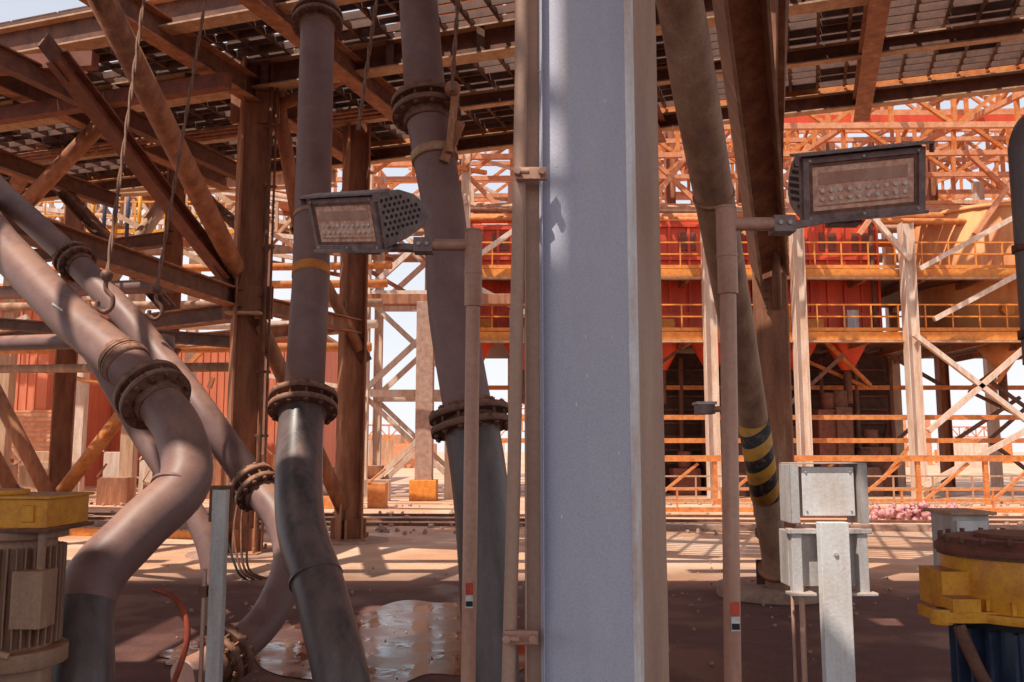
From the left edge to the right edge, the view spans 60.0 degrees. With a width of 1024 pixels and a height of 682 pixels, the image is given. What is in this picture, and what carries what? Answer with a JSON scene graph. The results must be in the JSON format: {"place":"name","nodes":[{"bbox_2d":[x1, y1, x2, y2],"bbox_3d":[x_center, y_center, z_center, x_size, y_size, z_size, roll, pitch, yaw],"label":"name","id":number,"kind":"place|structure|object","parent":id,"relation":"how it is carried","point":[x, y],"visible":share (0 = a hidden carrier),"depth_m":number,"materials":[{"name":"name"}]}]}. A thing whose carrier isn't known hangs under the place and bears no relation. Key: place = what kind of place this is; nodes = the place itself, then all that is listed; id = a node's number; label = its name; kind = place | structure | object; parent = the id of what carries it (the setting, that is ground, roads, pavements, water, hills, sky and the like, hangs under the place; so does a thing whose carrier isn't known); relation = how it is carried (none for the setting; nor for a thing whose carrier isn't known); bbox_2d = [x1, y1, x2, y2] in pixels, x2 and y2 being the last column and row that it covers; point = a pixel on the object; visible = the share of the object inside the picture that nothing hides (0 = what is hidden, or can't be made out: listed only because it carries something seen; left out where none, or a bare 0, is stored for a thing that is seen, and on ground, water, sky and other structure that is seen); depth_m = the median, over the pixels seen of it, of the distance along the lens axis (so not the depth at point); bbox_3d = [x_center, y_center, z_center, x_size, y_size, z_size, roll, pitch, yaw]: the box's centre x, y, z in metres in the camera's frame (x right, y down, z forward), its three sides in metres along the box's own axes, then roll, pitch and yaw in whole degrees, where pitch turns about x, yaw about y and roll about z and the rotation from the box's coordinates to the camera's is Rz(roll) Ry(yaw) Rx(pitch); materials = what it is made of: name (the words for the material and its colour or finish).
{"place":"outdoors","nodes":[
{"label":"outdoors","id":0,"kind":"place"},
{"bbox_2d":[0,299,111,485],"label":"red clad building","id":1,"kind":"structure","parent":0,"point":[33,401],"depth_m":36.09,"materials":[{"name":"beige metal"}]},
{"bbox_2d":[109,332,337,483],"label":"red clad building","id":2,"kind":"structure","parent":0,"point":[218,392],"depth_m":42.11,"materials":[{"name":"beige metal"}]},
{"bbox_2d":[0,0,1023,451],"label":"sky","id":3,"kind":"structure","parent":0,"point":[394,343],"materials":[{"name":"white"}]},
{"bbox_2d":[58,452,1023,681],"bbox_3d":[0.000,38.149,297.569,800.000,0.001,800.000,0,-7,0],"label":"ground","id":4,"kind":"structure","parent":0,"point":[895,633],"depth_m":9.82,"materials":[{"name":"brown concrete"}]},
{"bbox_2d":[0,488,94,681],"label":"electric motor","id":5,"kind":"object","parent":4,"relation":"on","point":[34,643],"visible":1,"depth_m":4.34,"materials":[{"name":"yellow paint"}]},
{"bbox_2d":[48,201,94,515],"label":"steel column","id":6,"kind":"structure","parent":4,"relation":"on","point":[62,428],"depth_m":21.91,"materials":[{"name":"metal"}]},
{"bbox_2d":[0,169,362,372],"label":"horizontal beam","id":7,"kind":"structure","parent":6,"relation":"on","point":[129,258],"depth_m":15.23,"materials":[{"name":"metal"}]},
{"bbox_2d":[0,451,19,487],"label":"diagonal brace","id":8,"kind":"object","parent":7,"relation":"attached to","point":[7,479],"visible":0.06,"depth_m":19.68,"materials":[{"name":"metal"}]},
{"bbox_2d":[0,384,56,491],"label":"diagonal brace","id":9,"kind":"object","parent":7,"relation":"attached to","point":[33,465],"visible":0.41,"depth_m":18.76,"materials":[{"name":"metal"}]},
{"bbox_2d":[112,202,164,280],"bbox_3d":[-8.650,-2.277,20.430,1.876,2.719,0.315,0,-7,0],"label":"diagonal brace","id":10,"kind":"object","parent":7,"relation":"attached to","point":[152,219],"visible":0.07,"depth_m":20.36,"materials":[{"name":"beige metal"}]},
{"bbox_2d":[0,212,213,681],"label":"slurry pipe","id":11,"kind":"object","parent":4,"relation":"on","point":[115,552],"visible":0.96,"depth_m":5.57,"materials":[{"name":"metal"}]},
{"bbox_2d":[69,527,191,538],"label":"orange kerb","id":12,"kind":"structure","parent":4,"relation":"on","point":[176,534],"depth_m":16.60,"materials":[{"name":"paint"}]},
{"bbox_2d":[0,174,294,681],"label":"slurry pipe","id":13,"kind":"object","parent":4,"relation":"on","point":[250,635],"visible":0.8,"depth_m":7.13,"materials":[{"name":"metal"}]},
{"bbox_2d":[0,334,175,350],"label":"slurry pipe","id":14,"kind":"object","parent":13,"relation":"attached to","point":[34,342],"visible":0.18,"depth_m":10.21,"materials":[{"name":"metal"}]},
{"bbox_2d":[84,359,225,625],"bbox_3d":[-3.963,0.917,8.822,2.706,3.634,0.274,-2,-7,16],"label":"drain pipe","id":15,"kind":"object","parent":4,"relation":"on","point":[198,524],"visible":0.25,"depth_m":8.55,"materials":[{"name":"metal"}]},
{"bbox_2d":[152,167,185,476],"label":"steel column","id":16,"kind":"structure","parent":4,"relation":"on","point":[173,253],"depth_m":19.38,"materials":[{"name":"metal"}]},
{"bbox_2d":[55,348,180,491],"bbox_3d":[-8.750,1.880,19.416,2.872,3.807,0.296,0,-7,0],"label":"diagonal brace","id":17,"kind":"object","parent":16,"relation":"attached to","point":[89,456],"visible":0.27,"depth_m":19.23,"materials":[{"name":"orange metal"}]},
{"bbox_2d":[212,196,270,251],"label":"diagonal brace","id":18,"kind":"object","parent":16,"relation":"attached to","point":[228,216],"visible":0.18,"depth_m":18.79,"materials":[{"name":"metal"}]},
{"bbox_2d":[157,639,199,664],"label":"water puddle","id":19,"kind":"object","parent":4,"relation":"on","point":[173,654],"visible":0.26,"depth_m":7.00,"materials":[{"name":"grey liquid"}]},
{"bbox_2d":[0,448,390,508],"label":"site clutter","id":20,"kind":"object","parent":4,"relation":"on","point":[113,488],"visible":0.3,"depth_m":27.02,"materials":[{"name":"concrete"}]},
{"bbox_2d":[0,190,404,496],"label":"inclined conveyor gallery","id":21,"kind":"object","parent":4,"relation":"on","point":[14,308],"visible":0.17,"depth_m":28.42,"materials":[{"name":"orange metal"}]},
{"bbox_2d":[152,500,267,681],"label":"cable hose","id":22,"kind":"object","parent":4,"relation":"on","point":[251,575],"visible":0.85,"depth_m":5.43,"materials":[{"name":"red rubber"}]},
{"bbox_2d":[198,485,233,681],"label":"channel post","id":23,"kind":"object","parent":4,"relation":"on","point":[220,514],"visible":1,"depth_m":4.86,"materials":[{"name":"grey metal"}]},
{"bbox_2d":[185,56,279,559],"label":"steel column","id":24,"kind":"structure","parent":4,"relation":"on","point":[254,186],"depth_m":14.15,"materials":[{"name":"metal"}]},
{"bbox_2d":[37,33,233,284],"bbox_3d":[-5.050,-2.278,12.420,0.220,2.522,4.038,-2,-7,18],"label":"diagonal brace","id":25,"kind":"object","parent":24,"relation":"attached to","point":[66,69],"visible":0.87,"depth_m":12.00,"materials":[{"name":"metal"}]},
{"bbox_2d":[87,0,244,284],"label":"diagonal brace","id":26,"kind":"object","parent":24,"relation":"attached to","point":[114,24],"visible":0.94,"depth_m":11.25,"materials":[{"name":"metal"}]},
{"bbox_2d":[269,65,295,229],"bbox_3d":[-3.825,-2.911,15.269,0.240,3.271,1.899,-1,-7,10],"label":"diagonal brace","id":27,"kind":"object","parent":24,"relation":"attached to","point":[286,151],"visible":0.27,"depth_m":15.09,"materials":[{"name":"metal"}]},
{"bbox_2d":[280,82,343,111],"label":"diagonal brace","id":28,"kind":"object","parent":24,"relation":"attached to","point":[288,101],"visible":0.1,"depth_m":14.55,"materials":[{"name":"metal"}]},
{"bbox_2d":[0,0,1023,208],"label":"deck girder","id":29,"kind":"object","parent":24,"relation":"on","point":[32,87],"visible":0.5,"depth_m":13.89,"materials":[{"name":"metal"}]},
{"bbox_2d":[22,86,126,206],"bbox_3d":[-7.800,-3.309,15.720,2.748,2.157,0.280,-3,-8,22],"label":"diagonal brace","id":30,"kind":"object","parent":29,"relation":"attached to","point":[73,152],"visible":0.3,"depth_m":15.67,"materials":[{"name":"metal"}]},
{"bbox_2d":[52,188,177,310],"bbox_3d":[-7.800,-1.855,17.305,3.549,3.222,0.220,-3,-8,21],"label":"diagonal brace","id":31,"kind":"object","parent":29,"relation":"attached to","point":[85,216],"visible":0.44,"depth_m":17.56,"materials":[{"name":"metal"}]},
{"bbox_2d":[0,0,1023,187],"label":"grating deck","id":32,"kind":"structure","parent":29,"relation":"on","point":[256,40],"depth_m":14.66,"materials":[{"name":"metal"}]},
{"bbox_2d":[8,143,48,193],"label":"diagonal brace","id":33,"kind":"object","parent":32,"relation":"attached to","point":[18,185],"visible":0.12,"depth_m":20.00,"materials":[{"name":"metal"}]},
{"bbox_2d":[267,0,369,681],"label":"slurry pipe","id":34,"kind":"object","parent":4,"relation":"on","point":[302,409],"visible":0.97,"depth_m":6.64,"materials":[{"name":"metal"}]},
{"bbox_2d":[330,106,388,544],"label":"steel column","id":35,"kind":"structure","parent":4,"relation":"on","point":[350,418],"depth_m":15.99,"materials":[{"name":"metal"}]},
{"bbox_2d":[247,310,348,523],"bbox_3d":[-3.525,1.332,14.949,0.260,3.581,2.615,-4,-8,30],"label":"diagonal brace","id":36,"kind":"object","parent":35,"relation":"attached to","point":[331,483],"visible":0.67,"depth_m":15.16,"materials":[{"name":"metal"}]},
{"bbox_2d":[290,227,371,364],"bbox_3d":[-3.225,-0.822,15.868,1.639,2.446,0.200,5,-9,-36],"label":"diagonal brace","id":37,"kind":"object","parent":35,"relation":"attached to","point":[354,338],"visible":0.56,"depth_m":15.93,"materials":[{"name":"metal"}]},
{"bbox_2d":[255,600,524,681],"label":"water puddle","id":38,"kind":"object","parent":4,"relation":"on","point":[401,654],"visible":0.44,"depth_m":7.29,"materials":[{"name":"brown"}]},
{"bbox_2d":[298,189,482,681],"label":"floodlight","id":39,"kind":"object","parent":4,"relation":"on","point":[371,222],"visible":1,"depth_m":3.21,"materials":[{"name":"pink paint"}]},
{"bbox_2d":[364,153,473,479],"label":"lattice tower","id":40,"kind":"structure","parent":4,"relation":"on","point":[380,395],"depth_m":30.87,"materials":[{"name":"white metal"}]},
{"bbox_2d":[338,294,510,500],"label":"pipe support pillar","id":41,"kind":"structure","parent":4,"relation":"on","point":[423,484],"depth_m":28.55,"materials":[{"name":"concrete"}]},
{"bbox_2d":[391,0,519,681],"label":"slurry pipe","id":42,"kind":"object","parent":4,"relation":"on","point":[426,109],"visible":0.82,"depth_m":6.22,"materials":[{"name":"metal"}]},
{"bbox_2d":[449,0,459,91],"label":"lifting sling","id":43,"kind":"object","parent":42,"relation":"attached to","point":[454,44],"visible":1,"depth_m":6.66,"materials":[{"name":"fabric"}]},
{"bbox_2d":[115,560,927,680],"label":"floor grit","id":44,"kind":"object","parent":4,"relation":"on","point":[682,592],"visible":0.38,"depth_m":9.16,"materials":[{"name":"gravel"}]},
{"bbox_2d":[84,520,1023,530],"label":"concrete kerb","id":45,"kind":"structure","parent":4,"relation":"on","point":[751,527],"depth_m":17.66,"materials":[{"name":"beige concrete"}]},
{"bbox_2d":[85,501,1023,535],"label":"rubble","id":46,"kind":"object","parent":4,"relation":"on","point":[381,528],"visible":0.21,"depth_m":18.91,"materials":[{"name":"concrete"}]},
{"bbox_2d":[88,512,1023,525],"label":"track rails","id":47,"kind":"object","parent":4,"relation":"on","point":[523,519],"depth_m":20.09,"materials":[{"name":"metal"}]},
{"bbox_2d":[538,0,668,681],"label":"painted steel column","id":48,"kind":"structure","parent":4,"relation":"on","point":[605,581],"depth_m":2.49,"materials":[{"name":"grey metal"}]},
{"bbox_2d":[501,0,546,681],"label":"cable channel","id":49,"kind":"object","parent":48,"relation":"attached to","point":[529,173],"visible":1,"depth_m":2.52,"materials":[{"name":"paint"}]},
{"bbox_2d":[333,15,1023,486],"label":"roof truss","id":50,"kind":"object","parent":4,"relation":"on","point":[491,207],"visible":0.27,"depth_m":33.49,"materials":[{"name":"orange metal"}]},
{"bbox_2d":[342,0,1022,167],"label":"roof sheeting","id":51,"kind":"object","parent":50,"relation":"on","point":[884,118],"depth_m":31.19,"materials":[{"name":"orange metal"}]},
{"bbox_2d":[368,402,1012,467],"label":"distant plant","id":52,"kind":"object","parent":4,"relation":"on","point":[393,446],"visible":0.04,"depth_m":82.93,"materials":[{"name":"beige metal"}]},
{"bbox_2d":[655,0,789,588],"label":"slanted pipe","id":53,"kind":"object","parent":4,"relation":"on","point":[689,56],"visible":0.77,"depth_m":6.88,"materials":[{"name":"metal"}]},
{"bbox_2d":[444,129,1023,499],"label":"process platform","id":54,"kind":"structure","parent":4,"relation":"on","point":[910,346],"depth_m":29.79,"materials":[{"name":"orange paint"}]},
{"bbox_2d":[470,224,524,403],"bbox_3d":[-0.500,-0.816,32.945,3.500,6.350,4.000,0,-7,0],"label":"rectangular process bin","id":55,"kind":"object","parent":54,"relation":"on","point":[491,233],"visible":0.09,"depth_m":31.55,"materials":[{"name":"orange metal"}]},
{"bbox_2d":[660,221,750,403],"bbox_3d":[6.300,-0.866,32.951,4.300,6.450,4.000,0,-7,0],"label":"rectangular process bin","id":56,"kind":"object","parent":54,"relation":"on","point":[672,292],"visible":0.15,"depth_m":31.50,"materials":[{"name":"metal"}]},
{"bbox_2d":[750,215,882,403],"bbox_3d":[11.200,-0.990,32.966,3.700,6.700,4.000,0,-7,0],"label":"rectangular process bin","id":57,"kind":"object","parent":54,"relation":"on","point":[835,292],"visible":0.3,"depth_m":31.48,"materials":[{"name":"red metal"}]},
{"bbox_2d":[914,201,1019,409],"bbox_3d":[18.000,-1.264,33.403,5.287,7.750,5.287,0,-7,0],"label":"hopper","id":58,"kind":"object","parent":54,"relation":"on","point":[995,356],"visible":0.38,"depth_m":31.70,"materials":[{"name":"orange paint"}]},
{"bbox_2d":[716,0,818,604],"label":"steel column","id":59,"kind":"structure","parent":4,"relation":"on","point":[771,325],"depth_m":9.95,"materials":[{"name":"metal"}]},
{"bbox_2d":[712,0,789,286],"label":"inclined box girder","id":60,"kind":"object","parent":59,"relation":"attached to","point":[754,84],"visible":0.83,"depth_m":7.61,"materials":[{"name":"metal"}]},
{"bbox_2d":[772,0,788,308],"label":"slanted conduit","id":61,"kind":"object","parent":60,"relation":"attached to","point":[776,281],"visible":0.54,"depth_m":9.81,"materials":[{"name":"brown metal"}]},
{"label":"upper floor plates","id":62,"kind":"object","parent":59,"relation":"on","visible":0},
{"bbox_2d":[95,0,144,314],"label":"lifting sling","id":63,"kind":"object","parent":62,"relation":"hanging from","point":[106,275],"visible":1,"depth_m":6.79,"materials":[{"name":"metal"}]},
{"bbox_2d":[147,0,206,320],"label":"lifting sling","id":64,"kind":"object","parent":62,"relation":"hanging from","point":[156,288],"visible":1,"depth_m":8.15,"materials":[{"name":"metal"}]},
{"bbox_2d":[356,0,377,130],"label":"lifting sling","id":65,"kind":"object","parent":62,"relation":"hanging from","point":[366,71],"visible":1,"depth_m":7.49,"materials":[{"name":"metal"}]},
{"bbox_2d":[664,353,898,495],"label":"machinery shed","id":66,"kind":"structure","parent":4,"relation":"on","point":[688,369],"depth_m":33.05,"materials":[{"name":"metal"}]},
{"bbox_2d":[775,0,796,527],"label":"steel column","id":67,"kind":"structure","parent":4,"relation":"on","point":[788,324],"depth_m":10.56,"materials":[{"name":"brown metal"}]},
{"bbox_2d":[715,141,934,681],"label":"floodlight","id":68,"kind":"object","parent":4,"relation":"on","point":[853,187],"visible":1,"depth_m":2.89,"materials":[{"name":"pink paint"}]},
{"bbox_2d":[692,401,720,414],"bbox_3d":[0.642,0.216,2.871,0.093,0.040,0.119,0,-7,0],"label":"bulkhead light","id":69,"kind":"object","parent":68,"relation":"attached to","point":[705,407],"visible":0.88,"depth_m":2.85,"materials":[{"name":"pink paint"}]},
{"bbox_2d":[779,462,878,681],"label":"junction box stand","id":70,"kind":"object","parent":4,"relation":"on","point":[830,560],"visible":1,"depth_m":4.36,"materials":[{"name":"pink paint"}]},
{"bbox_2d":[665,455,1023,504],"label":"conveyor frame","id":71,"kind":"object","parent":4,"relation":"on","point":[915,459],"visible":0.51,"depth_m":26.17,"materials":[{"name":"orange metal"}]},
{"bbox_2d":[665,475,1023,512],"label":"safety handrail","id":72,"kind":"object","parent":4,"relation":"on","point":[947,500],"visible":0.27,"depth_m":23.05,"materials":[{"name":"orange metal"}]},
{"bbox_2d":[869,500,957,519],"bbox_3d":[9.137,3.975,20.495,2.849,0.585,1.594,0,-7,0],"label":"scrap pile","id":73,"kind":"object","parent":4,"relation":"on","point":[903,512],"visible":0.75,"depth_m":20.20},
{"bbox_2d":[917,527,1023,681],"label":"gearbox drive","id":74,"kind":"structure","parent":4,"relation":"on","point":[972,589],"depth_m":4.18,"materials":[{"name":"yellow paint"}]},
{"bbox_2d":[923,508,996,564],"bbox_3d":[3.000,1.730,5.883,0.300,1.200,0.400,0,-7,0],"label":"control cabinet","id":75,"kind":"object","parent":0,"point":[955,519],"visible":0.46,"depth_m":5.80,"materials":[{"name":"beige metal"}]},
{"bbox_2d":[1007,115,1023,364],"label":"side pipe","id":76,"kind":"object","parent":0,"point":[1015,150],"visible":1,"depth_m":5.10,"materials":[{"name":"metal"}]}
]}

